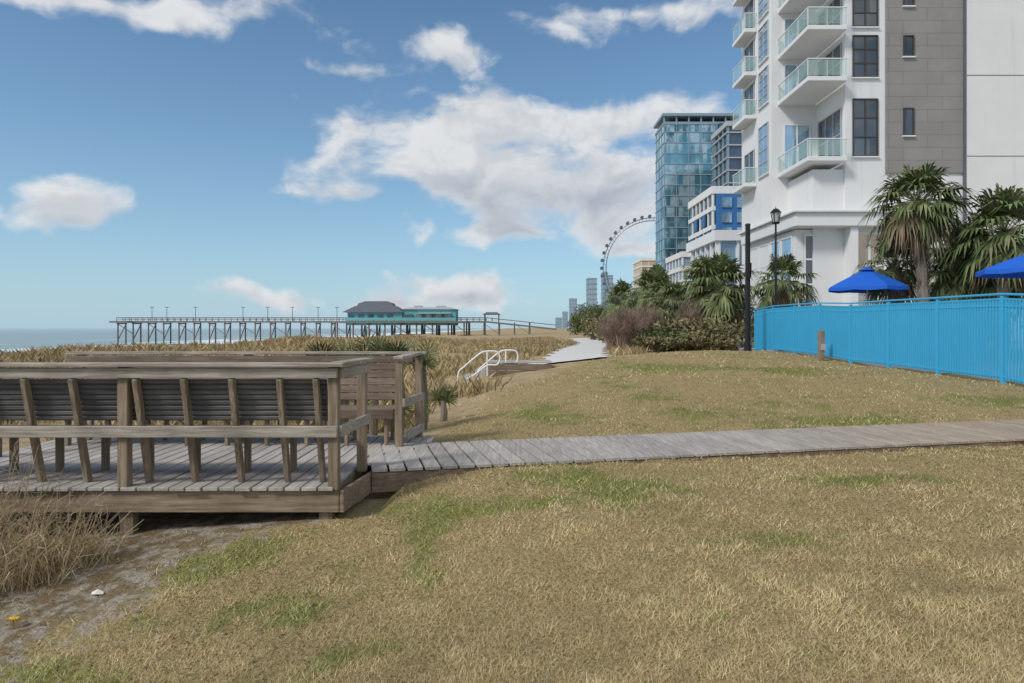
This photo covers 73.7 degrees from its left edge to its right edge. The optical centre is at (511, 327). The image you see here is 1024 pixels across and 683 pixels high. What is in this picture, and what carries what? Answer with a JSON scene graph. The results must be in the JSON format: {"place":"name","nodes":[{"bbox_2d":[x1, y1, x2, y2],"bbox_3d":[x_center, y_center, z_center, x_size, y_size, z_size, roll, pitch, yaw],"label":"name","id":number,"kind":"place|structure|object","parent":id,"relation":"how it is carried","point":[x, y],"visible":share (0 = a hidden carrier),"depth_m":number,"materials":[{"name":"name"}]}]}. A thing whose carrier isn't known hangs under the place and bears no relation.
{"place":"outdoors","nodes":[
{"label":"outdoors","id":0,"kind":"place"},
{"bbox_2d":[0,328,503,353],"bbox_3d":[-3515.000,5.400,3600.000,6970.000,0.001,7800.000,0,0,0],"label":"sea","id":1,"kind":"structure","parent":0,"point":[15,338],"depth_m":567.18,"materials":[{"name":"liquid"}]},
{"bbox_2d":[109,317,556,344],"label":"pier","id":2,"kind":"structure","parent":1,"relation":"in","point":[335,330],"depth_m":214.60,"materials":[{"name":"wood"}]},
{"bbox_2d":[343,301,457,324],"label":"pier building","id":3,"kind":"structure","parent":2,"relation":"on","point":[376,311],"depth_m":211.62,"materials":[{"name":"teal"}]},
{"bbox_2d":[0,0,741,327],"label":"sky","id":4,"kind":"structure","parent":0,"point":[475,158],"materials":[{"name":"blue"}]},
{"bbox_2d":[0,328,1023,682],"bbox_3d":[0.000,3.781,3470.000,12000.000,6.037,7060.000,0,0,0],"label":"ground","id":5,"kind":"structure","parent":0,"point":[170,526],"depth_m":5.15,"materials":[{"name":"plant"}]},
{"bbox_2d":[0,490,89,607],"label":"dry grass clump","id":6,"kind":"object","parent":5,"relation":"on","point":[6,577],"visible":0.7,"depth_m":5.03,"materials":[{"name":"plant"}]},
{"bbox_2d":[0,442,108,570],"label":"dry grass clump","id":7,"kind":"object","parent":5,"relation":"on","point":[20,484],"visible":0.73,"depth_m":5.67,"materials":[{"name":"plant"}]},
{"bbox_2d":[0,473,140,595],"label":"dry grass clump","id":8,"kind":"object","parent":5,"relation":"on","point":[51,558],"visible":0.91,"depth_m":5.16,"materials":[{"name":"plant"}]},
{"bbox_2d":[12,493,143,577],"bbox_3d":[-3.361,1.607,5.493,1.075,0.564,0.909,0,0,38],"label":"dry grass clump","id":9,"kind":"object","parent":5,"relation":"on","point":[103,542],"visible":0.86,"depth_m":5.41,"materials":[{"name":"plant"}]},
{"bbox_2d":[0,512,412,682],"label":"leaf litter","id":10,"kind":"object","parent":5,"relation":"on","point":[194,596],"visible":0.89,"depth_m":4.59,"materials":[{"name":"plant"}]},
{"bbox_2d":[0,351,434,535],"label":"wooden deck","id":11,"kind":"structure","parent":5,"relation":"on","point":[262,487],"depth_m":6.05,"materials":[{"name":"grey wood"}]},
{"bbox_2d":[0,378,327,482],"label":"bench","id":12,"kind":"object","parent":11,"relation":"on","point":[31,402],"visible":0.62,"depth_m":6.10,"materials":[{"name":"brown wood"}]},
{"bbox_2d":[65,363,394,445],"bbox_3d":[-3.400,0.926,8.409,4.000,0.957,0.719,0,0,0],"label":"bench","id":13,"kind":"object","parent":11,"relation":"on","point":[386,413],"visible":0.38,"depth_m":8.57,"materials":[{"name":"brown wood"}]},
{"bbox_2d":[304,339,346,424],"bbox_3d":[-2.840,1.000,10.437,0.717,1.677,0.567,0,0,0],"label":"palmetto plant","id":14,"kind":"object","parent":5,"relation":"on","point":[317,347],"visible":0.16,"depth_m":10.34,"materials":[{"name":"green plant"}]},
{"bbox_2d":[0,333,652,445],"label":"dune grass","id":15,"kind":"structure","parent":5,"relation":"on","point":[527,348],"depth_m":41.78,"materials":[{"name":"plant"}]},
{"bbox_2d":[332,338,357,424],"bbox_3d":[-2.615,0.974,10.541,0.630,1.687,0.583,0,0,24],"label":"palmetto plant","id":16,"kind":"object","parent":5,"relation":"on","point":[344,402],"visible":0.16,"depth_m":10.58,"materials":[{"name":"green plant"}]},
{"bbox_2d":[352,327,396,435],"bbox_3d":[-2.066,0.851,10.356,0.801,1.816,0.758,0,0,0],"label":"palmetto plant","id":17,"kind":"object","parent":5,"relation":"on","point":[373,427],"visible":0.34,"depth_m":10.36,"materials":[{"name":"green plant"}]},
{"bbox_2d":[384,338,414,424],"bbox_3d":[-1.700,0.936,10.267,0.611,1.569,0.585,0,0,-34],"label":"palmetto plant","id":18,"kind":"object","parent":5,"relation":"on","point":[401,347],"visible":0.32,"depth_m":10.27,"materials":[{"name":"green plant"}]},
{"bbox_2d":[407,337,440,429],"bbox_3d":[-1.410,0.909,10.646,0.659,1.582,0.454,0,0,29],"label":"palmetto plant","id":19,"kind":"object","parent":5,"relation":"on","point":[430,363],"visible":0.59,"depth_m":10.66,"materials":[{"name":"green plant"}]},
{"bbox_2d":[428,383,459,421],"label":"palmetto plant","id":20,"kind":"object","parent":5,"relation":"on","point":[445,397],"visible":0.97,"depth_m":11.78,"materials":[{"name":"green plant"}]},
{"bbox_2d":[457,350,500,380],"bbox_3d":[-0.993,1.282,20.400,1.309,1.236,0.052,0,0,0],"label":"hand rail","id":21,"kind":"object","parent":5,"relation":"on","point":[473,358],"visible":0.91,"depth_m":20.38,"materials":[{"name":"white metal"}]},
{"bbox_2d":[483,312,500,334],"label":"pier shelter","id":22,"kind":"object","parent":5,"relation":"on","point":[491,313],"visible":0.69,"depth_m":214.85,"materials":[{"name":"grey"}]},
{"bbox_2d":[477,349,518,379],"bbox_3d":[-0.443,1.282,21.300,1.309,1.236,0.052,0,0,0],"label":"hand rail","id":23,"kind":"object","parent":5,"relation":"on","point":[492,357],"visible":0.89,"depth_m":21.28,"materials":[{"name":"white metal"}]},
{"bbox_2d":[464,360,551,381],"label":"timber platform","id":24,"kind":"structure","parent":5,"relation":"on","point":[519,367],"depth_m":21.22,"materials":[{"name":"grey wood"}]},
{"bbox_2d":[555,318,561,327],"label":"distant tower","id":25,"kind":"structure","parent":5,"relation":"on","point":[558,322],"depth_m":1800.00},
{"bbox_2d":[562,312,567,327],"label":"distant tower","id":26,"kind":"structure","parent":5,"relation":"on","point":[564,318],"depth_m":1700.00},
{"bbox_2d":[569,298,576,327],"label":"distant tower","id":27,"kind":"structure","parent":5,"relation":"on","point":[572,304],"depth_m":1300.00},
{"bbox_2d":[566,306,598,334],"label":"shrub","id":28,"kind":"object","parent":5,"relation":"on","point":[576,326],"visible":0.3,"depth_m":157.39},
{"bbox_2d":[578,310,602,336],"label":"shrub","id":29,"kind":"object","parent":5,"relation":"on","point":[584,335],"visible":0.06,"depth_m":125.48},
{"bbox_2d":[575,302,605,318],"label":"shrub","id":30,"kind":"object","parent":5,"relation":"on","point":[584,308],"visible":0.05,"depth_m":171.46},
{"bbox_2d":[586,278,596,310],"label":"distant tower","id":31,"kind":"structure","parent":5,"relation":"on","point":[591,291],"depth_m":800.00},
{"bbox_2d":[580,314,602,339],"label":"shrub","id":32,"kind":"object","parent":5,"relation":"on","point":[588,329],"visible":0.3,"depth_m":93.91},
{"bbox_2d":[584,302,607,323],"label":"shrub","id":33,"kind":"object","parent":5,"relation":"on","point":[597,307],"visible":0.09,"depth_m":135.99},
{"bbox_2d":[582,307,612,337],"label":"shrub","id":34,"kind":"object","parent":5,"relation":"on","point":[592,319],"visible":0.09,"depth_m":104.57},
{"bbox_2d":[601,272,607,307],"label":"distant tower","id":35,"kind":"structure","parent":5,"relation":"on","point":[603,293],"depth_m":900.00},
{"bbox_2d":[590,313,620,342],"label":"shrub","id":36,"kind":"object","parent":5,"relation":"on","point":[597,335],"visible":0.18,"depth_m":70.58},
{"bbox_2d":[594,314,620,348],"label":"bare shrub","id":37,"kind":"object","parent":5,"relation":"on","point":[609,340],"visible":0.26,"depth_m":43.90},
{"bbox_2d":[606,275,612,306],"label":"distant tower","id":38,"kind":"structure","parent":5,"relation":"on","point":[610,279],"depth_m":880.00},
{"bbox_2d":[601,286,631,315],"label":"palm tree","id":39,"kind":"object","parent":5,"relation":"on","point":[608,306],"visible":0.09,"depth_m":94.61,"materials":[{"name":"green plant"}]},
{"bbox_2d":[600,277,634,314],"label":"palm tree","id":40,"kind":"object","parent":5,"relation":"on","point":[621,286],"visible":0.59,"depth_m":79.28,"materials":[{"name":"green plant"}]},
{"bbox_2d":[603,304,650,348],"bbox_3d":[6.197,0.009,36.965,2.668,2.708,2.711,0,0,0],"label":"bare shrub","id":41,"kind":"object","parent":5,"relation":"on","point":[624,328],"visible":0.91,"depth_m":36.67,"materials":[{"name":"plant"}]},
{"bbox_2d":[600,214,655,302],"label":"ferris wheel","id":42,"kind":"object","parent":5,"relation":"on","point":[611,239],"visible":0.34,"depth_m":339.10,"materials":[{"name":"grey metal"}]},
{"bbox_2d":[633,258,655,300],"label":"tan hotel","id":43,"kind":"structure","parent":5,"relation":"on","point":[640,263],"depth_m":302.82,"materials":[{"name":"beige paint"}]},
{"bbox_2d":[622,267,670,311],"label":"palm tree","id":44,"kind":"object","parent":5,"relation":"on","point":[643,276],"visible":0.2,"depth_m":65.73,"materials":[{"name":"green plant"}]},
{"bbox_2d":[629,325,668,351],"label":"shrub","id":45,"kind":"object","parent":5,"relation":"on","point":[651,333],"visible":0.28,"depth_m":35.88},
{"bbox_2d":[634,300,665,349],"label":"bare shrub","id":46,"kind":"object","parent":5,"relation":"on","point":[649,316],"visible":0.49,"depth_m":39.66,"materials":[{"name":"plant"}]},
{"bbox_2d":[630,263,678,312],"bbox_3d":[11.630,-1.953,55.114,4.945,6.832,4.415,0,0,35],"label":"palm tree","id":47,"kind":"object","parent":5,"relation":"on","point":[656,272],"visible":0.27,"depth_m":54.88,"materials":[{"name":"green plant"}]},
{"bbox_2d":[631,335,679,352],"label":"shrub","id":48,"kind":"object","parent":5,"relation":"on","point":[657,345],"visible":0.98,"depth_m":32.26,"materials":[{"name":"plant"}]},
{"bbox_2d":[634,277,678,313],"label":"palm tree","id":49,"kind":"object","parent":5,"relation":"on","point":[656,287],"visible":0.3,"depth_m":49.72,"materials":[{"name":"green plant"}]},
{"bbox_2d":[644,279,699,321],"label":"palm tree","id":50,"kind":"object","parent":5,"relation":"on","point":[671,288],"visible":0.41,"depth_m":41.74,"materials":[{"name":"green plant"}]},
{"bbox_2d":[655,330,692,351],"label":"shrub","id":51,"kind":"object","parent":5,"relation":"on","point":[677,335],"visible":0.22,"depth_m":33.23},
{"bbox_2d":[665,251,689,290],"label":"distant hotel","id":52,"kind":"structure","parent":5,"relation":"on","point":[675,261],"depth_m":152.89,"materials":[{"name":"beige paint"}]},
{"bbox_2d":[650,315,709,350],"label":"shrub","id":53,"kind":"object","parent":5,"relation":"on","point":[673,325],"visible":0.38,"depth_m":35.61,"materials":[{"name":"plant"}]},
{"bbox_2d":[658,308,709,327],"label":"shrub","id":54,"kind":"object","parent":5,"relation":"on","point":[665,314],"visible":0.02,"depth_m":39.54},
{"bbox_2d":[672,294,707,324],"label":"bare shrub","id":55,"kind":"object","parent":5,"relation":"on","point":[688,312],"visible":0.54,"depth_m":37.31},
{"bbox_2d":[653,113,738,273],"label":"glass tower","id":56,"kind":"structure","parent":5,"relation":"on","point":[684,162],"depth_m":200.00,"materials":[{"name":"glass"}]},
{"bbox_2d":[372,441,1023,492],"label":"boardwalk edge joist","id":57,"kind":"object","parent":5,"relation":"on","point":[388,481],"visible":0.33,"depth_m":7.38,"materials":[{"name":"brown wood"}]},
{"bbox_2d":[368,419,1023,472],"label":"boardwalk","id":58,"kind":"structure","parent":57,"relation":"on","point":[506,452],"depth_m":8.18,"materials":[{"name":"grey wood"}]},
{"bbox_2d":[678,329,722,350],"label":"shrub","id":59,"kind":"object","parent":5,"relation":"on","point":[697,339],"visible":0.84,"depth_m":32.37,"materials":[{"name":"plant"}]},
{"bbox_2d":[677,255,735,304],"bbox_3d":[13.140,-1.921,46.887,4.835,6.434,4.467,0,0,0],"label":"palm tree","id":60,"kind":"object","parent":5,"relation":"on","point":[694,264],"visible":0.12,"depth_m":46.58,"materials":[{"name":"green plant"}]},
{"bbox_2d":[686,230,741,338],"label":"hotel","id":61,"kind":"structure","parent":5,"relation":"on","point":[722,241],"depth_m":80.00,"materials":[{"name":"white paint"}]},
{"bbox_2d":[688,186,741,266],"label":"beach hotel","id":62,"kind":"structure","parent":5,"relation":"on","point":[712,208],"depth_m":109.70,"materials":[{"name":"white paint"}]},
{"bbox_2d":[722,212,731,222],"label":"window","id":63,"kind":"structure","parent":62,"relation":"in","point":[726,216],"depth_m":109.19,"materials":[{"name":"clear glass"}]},
{"bbox_2d":[722,197,731,207],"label":"window","id":64,"kind":"structure","parent":62,"relation":"in","point":[726,201],"depth_m":109.19,"materials":[{"name":"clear glass"}]},
{"bbox_2d":[737,212,741,222],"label":"window","id":65,"kind":"structure","parent":62,"relation":"in","point":[739,214],"depth_m":109.19,"materials":[{"name":"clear glass"}]},
{"bbox_2d":[737,197,741,207],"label":"window","id":66,"kind":"structure","parent":62,"relation":"in","point":[739,199],"depth_m":109.19,"materials":[{"name":"blue glass"}]},
{"bbox_2d":[671,250,759,333],"bbox_3d":[11.427,-1.421,38.181,4.975,6.072,5.068,0,0,-31],"label":"palm tree","id":67,"kind":"object","parent":5,"relation":"on","point":[729,302],"visible":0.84,"depth_m":37.43,"materials":[{"name":"green plant"}]},
{"bbox_2d":[689,315,753,350],"bbox_3d":[10.646,0.264,34.515,3.175,1.868,2.584,0,0,0],"label":"shrub","id":68,"kind":"object","parent":5,"relation":"on","point":[740,327],"visible":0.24,"depth_m":34.15,"materials":[{"name":"plant"}]},
{"bbox_2d":[703,324,741,350],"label":"shrub","id":69,"kind":"object","parent":5,"relation":"on","point":[728,339],"visible":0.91,"depth_m":32.02,"materials":[{"name":"plant"}]},
{"bbox_2d":[711,121,741,185],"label":"residential tower","id":70,"kind":"structure","parent":5,"relation":"on","point":[727,146],"depth_m":168.00,"materials":[{"name":"blue glass"}]},
{"bbox_2d":[733,302,759,338],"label":"shrub","id":71,"kind":"object","parent":5,"relation":"on","point":[750,318],"visible":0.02,"depth_m":46.98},
{"bbox_2d":[744,223,751,350],"bbox_3d":[9.670,-1.617,27.940,0.320,5.320,0.439,0,0,0],"label":"light pole","id":72,"kind":"object","parent":5,"relation":"on","point":[748,270],"visible":0.91,"depth_m":27.91,"materials":[{"name":"black metal"}]},
{"bbox_2d":[770,207,780,307],"bbox_3d":[12.750,-2.356,33.000,0.540,7.050,0.540,0,0,0],"label":"street lamp","id":73,"kind":"object","parent":5,"relation":"on","point":[775,215],"visible":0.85,"depth_m":32.95,"materials":[{"name":"black metal"}]},
{"bbox_2d":[750,251,821,321],"bbox_3d":[14.361,-1.555,36.165,3.978,5.611,3.684,0,0,22],"label":"palm tree","id":74,"kind":"object","parent":5,"relation":"on","point":[785,295],"visible":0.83,"depth_m":35.64,"materials":[{"name":"green plant"}]},
{"bbox_2d":[818,330,825,360],"bbox_3d":[9.925,0.618,21.865,0.190,1.080,0.190,0,0,0],"label":"wooden post","id":75,"kind":"object","parent":5,"relation":"on","point":[821,345],"visible":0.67,"depth_m":21.80,"materials":[{"name":"brown wood"}]},
{"bbox_2d":[828,267,907,304],"bbox_3d":[13.000,-0.616,25.000,2.566,3.268,2.566,0,0,-26],"label":"patio umbrella","id":76,"kind":"object","parent":5,"relation":"on","point":[866,279],"visible":0.8,"depth_m":24.33,"materials":[{"name":"fabric"}]},
{"bbox_2d":[732,0,1023,341],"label":"hotel building","id":77,"kind":"structure","parent":5,"relation":"on","point":[847,105],"depth_m":41.97,"materials":[{"name":"white paint"}]},
{"bbox_2d":[744,149,754,182],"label":"window","id":78,"kind":"structure","parent":77,"relation":"in","point":[749,159],"depth_m":50.17,"materials":[{"name":"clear glass"}]},
{"bbox_2d":[744,82,754,114],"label":"window","id":79,"kind":"structure","parent":77,"relation":"in","point":[749,105],"depth_m":50.17,"materials":[{"name":"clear glass"}]},
{"bbox_2d":[744,39,754,71],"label":"window","id":80,"kind":"structure","parent":77,"relation":"in","point":[749,62],"depth_m":50.00,"materials":[{"name":"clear glass"}]},
{"bbox_2d":[744,0,754,28],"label":"window","id":81,"kind":"structure","parent":77,"relation":"in","point":[749,19],"depth_m":50.04,"materials":[{"name":"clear glass"}]},
{"bbox_2d":[750,246,758,332],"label":"window","id":82,"kind":"structure","parent":77,"relation":"in","point":[757,247],"depth_m":48.55,"materials":[{"name":"glass"}]},
{"bbox_2d":[758,121,768,177],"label":"window","id":83,"kind":"structure","parent":77,"relation":"in","point":[763,132],"depth_m":47.36,"materials":[{"name":"blue glass"}]},
{"bbox_2d":[758,64,768,108],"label":"window","id":84,"kind":"structure","parent":77,"relation":"in","point":[763,77],"depth_m":47.36,"materials":[{"name":"blue glass"}]},
{"bbox_2d":[758,19,768,64],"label":"window","id":85,"kind":"structure","parent":77,"relation":"in","point":[763,33],"depth_m":47.36,"materials":[{"name":"blue glass"}]},
{"bbox_2d":[758,0,768,20],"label":"window","id":86,"kind":"structure","parent":77,"relation":"in","point":[763,5],"depth_m":47.61,"materials":[{"name":"blue glass"}]},
{"bbox_2d":[759,243,768,310],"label":"window","id":87,"kind":"structure","parent":77,"relation":"in","point":[766,243],"depth_m":47.61,"materials":[{"name":"glass"}]},
{"bbox_2d":[769,239,779,279],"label":"window","id":88,"kind":"structure","parent":77,"relation":"in","point":[778,241],"depth_m":45.56,"materials":[{"name":"white glass"}]},
{"bbox_2d":[780,235,792,288],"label":"window","id":89,"kind":"structure","parent":77,"relation":"in","point":[786,243],"depth_m":43.41,"materials":[{"name":"glass"}]},
{"bbox_2d":[784,124,810,169],"bbox_3d":[19.200,-12.100,45.956,1.800,3.200,0.086,0,0,0],"label":"window","id":90,"kind":"structure","parent":77,"relation":"in","point":[794,134],"depth_m":45.97,"materials":[{"name":"glass"}]},
{"bbox_2d":[784,64,810,95],"bbox_3d":[19.200,-16.550,45.956,1.800,2.400,0.086,0,0,0],"label":"window","id":91,"kind":"structure","parent":77,"relation":"in","point":[788,68],"depth_m":45.97,"materials":[{"name":"glass"}]},
{"bbox_2d":[784,18,810,48],"bbox_3d":[19.200,-19.650,45.956,1.800,2.400,0.086,0,0,0],"label":"window","id":92,"kind":"structure","parent":77,"relation":"in","point":[793,30],"depth_m":45.97,"materials":[{"name":"glass"}]},
{"bbox_2d":[803,234,812,305],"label":"window","id":93,"kind":"structure","parent":77,"relation":"in","point":[807,238],"depth_m":42.27,"materials":[{"name":"glass"}]},
{"bbox_2d":[818,107,841,155],"bbox_3d":[20.453,-12.100,44.000,0.086,3.200,3.200,0,0,0],"label":"window","id":94,"kind":"structure","parent":77,"relation":"in","point":[830,126],"depth_m":43.74,"materials":[{"name":"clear glass"}]},
{"bbox_2d":[818,42,841,75],"bbox_3d":[20.453,-16.550,44.000,0.086,2.400,3.200,0,0,0],"label":"window","id":95,"kind":"structure","parent":77,"relation":"in","point":[834,65],"depth_m":43.60,"materials":[{"name":"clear glass"}]},
{"bbox_2d":[818,0,841,24],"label":"window","id":96,"kind":"structure","parent":77,"relation":"in","point":[834,14],"depth_m":43.60,"materials":[{"name":"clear glass"}]},
{"bbox_2d":[852,98,877,155],"bbox_3d":[21.715,-12.325,41.953,1.570,3.550,0.086,0,0,0],"label":"window","id":97,"kind":"structure","parent":77,"relation":"in","point":[864,110],"depth_m":41.97,"materials":[{"name":"clear glass"}]},
{"bbox_2d":[852,35,877,76],"bbox_3d":[21.715,-16.700,41.953,1.570,2.600,0.086,0,0,0],"label":"window","id":98,"kind":"structure","parent":77,"relation":"in","point":[864,47],"depth_m":41.97,"materials":[{"name":"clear glass"}]},
{"bbox_2d":[852,0,877,25],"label":"window","id":99,"kind":"structure","parent":77,"relation":"in","point":[864,12],"depth_m":41.97,"materials":[{"name":"clear glass"}]},
{"bbox_2d":[858,232,900,298],"bbox_3d":[22.435,-3.850,41.953,2.890,4.100,0.086,0,0,0],"label":"window","id":100,"kind":"structure","parent":77,"relation":"in","point":[867,254],"depth_m":41.97,"materials":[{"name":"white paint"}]},
{"bbox_2d":[903,108,913,134],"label":"window","id":101,"kind":"structure","parent":77,"relation":"in","point":[908,113],"depth_m":41.87,"materials":[{"name":"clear glass"}]},
{"bbox_2d":[903,35,913,55],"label":"window","id":102,"kind":"structure","parent":77,"relation":"in","point":[908,40],"depth_m":41.87,"materials":[{"name":"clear glass"}]},
{"bbox_2d":[903,0,913,4],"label":"window","id":103,"kind":"structure","parent":77,"relation":"in","point":[905,2],"depth_m":41.87,"materials":[{"name":"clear glass"}]},
{"bbox_2d":[754,293,1023,383],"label":"fence","id":104,"kind":"object","parent":5,"relation":"on","point":[971,337],"visible":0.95,"depth_m":17.33,"materials":[{"name":"metal"}]},
{"bbox_2d":[851,235,932,304],"bbox_3d":[14.350,-1.333,25.973,3.184,5.102,2.913,0,0,21],"label":"palm tree","id":105,"kind":"object","parent":5,"relation":"on","point":[894,270],"visible":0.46,"depth_m":25.65,"materials":[{"name":"green plant"}]},
{"bbox_2d":[857,162,982,301],"bbox_3d":[14.274,-2.337,24.055,3.591,7.229,3.878,0,0,-31],"label":"palm tree","id":106,"kind":"object","parent":5,"relation":"on","point":[920,228],"visible":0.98,"depth_m":23.72,"materials":[{"name":"green plant"}]},
{"bbox_2d":[926,235,988,301],"bbox_3d":[16.298,-1.068,24.793,3.007,4.634,3.038,0,0,21],"label":"palm tree","id":107,"kind":"object","parent":5,"relation":"on","point":[952,285],"visible":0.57,"depth_m":24.27,"materials":[{"name":"green plant"}]},
{"bbox_2d":[926,212,1021,300],"bbox_3d":[17.860,-1.657,26.799,3.808,5.747,3.862,0,0,0],"label":"palm tree","id":108,"kind":"object","parent":5,"relation":"on","point":[937,262],"visible":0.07,"depth_m":26.49,"materials":[{"name":"green plant"}]},
{"bbox_2d":[936,183,1023,316],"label":"palm tree","id":109,"kind":"object","parent":5,"relation":"on","point":[1001,209],"visible":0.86,"depth_m":22.79,"materials":[{"name":"green plant"}]},
{"bbox_2d":[942,243,1023,356],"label":"palm tree","id":110,"kind":"object","parent":5,"relation":"on","point":[989,286],"visible":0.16,"depth_m":23.60,"materials":[{"name":"green plant"}]},
{"bbox_2d":[975,255,1023,277],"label":"patio umbrella","id":111,"kind":"object","parent":5,"relation":"on","point":[1012,268],"visible":0.94,"depth_m":19.86,"materials":[{"name":"fabric"}]},
{"bbox_2d":[530,338,613,363],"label":"sand path","id":112,"kind":"structure","parent":0,"point":[587,348],"depth_m":40.10,"materials":[{"name":"sand"}]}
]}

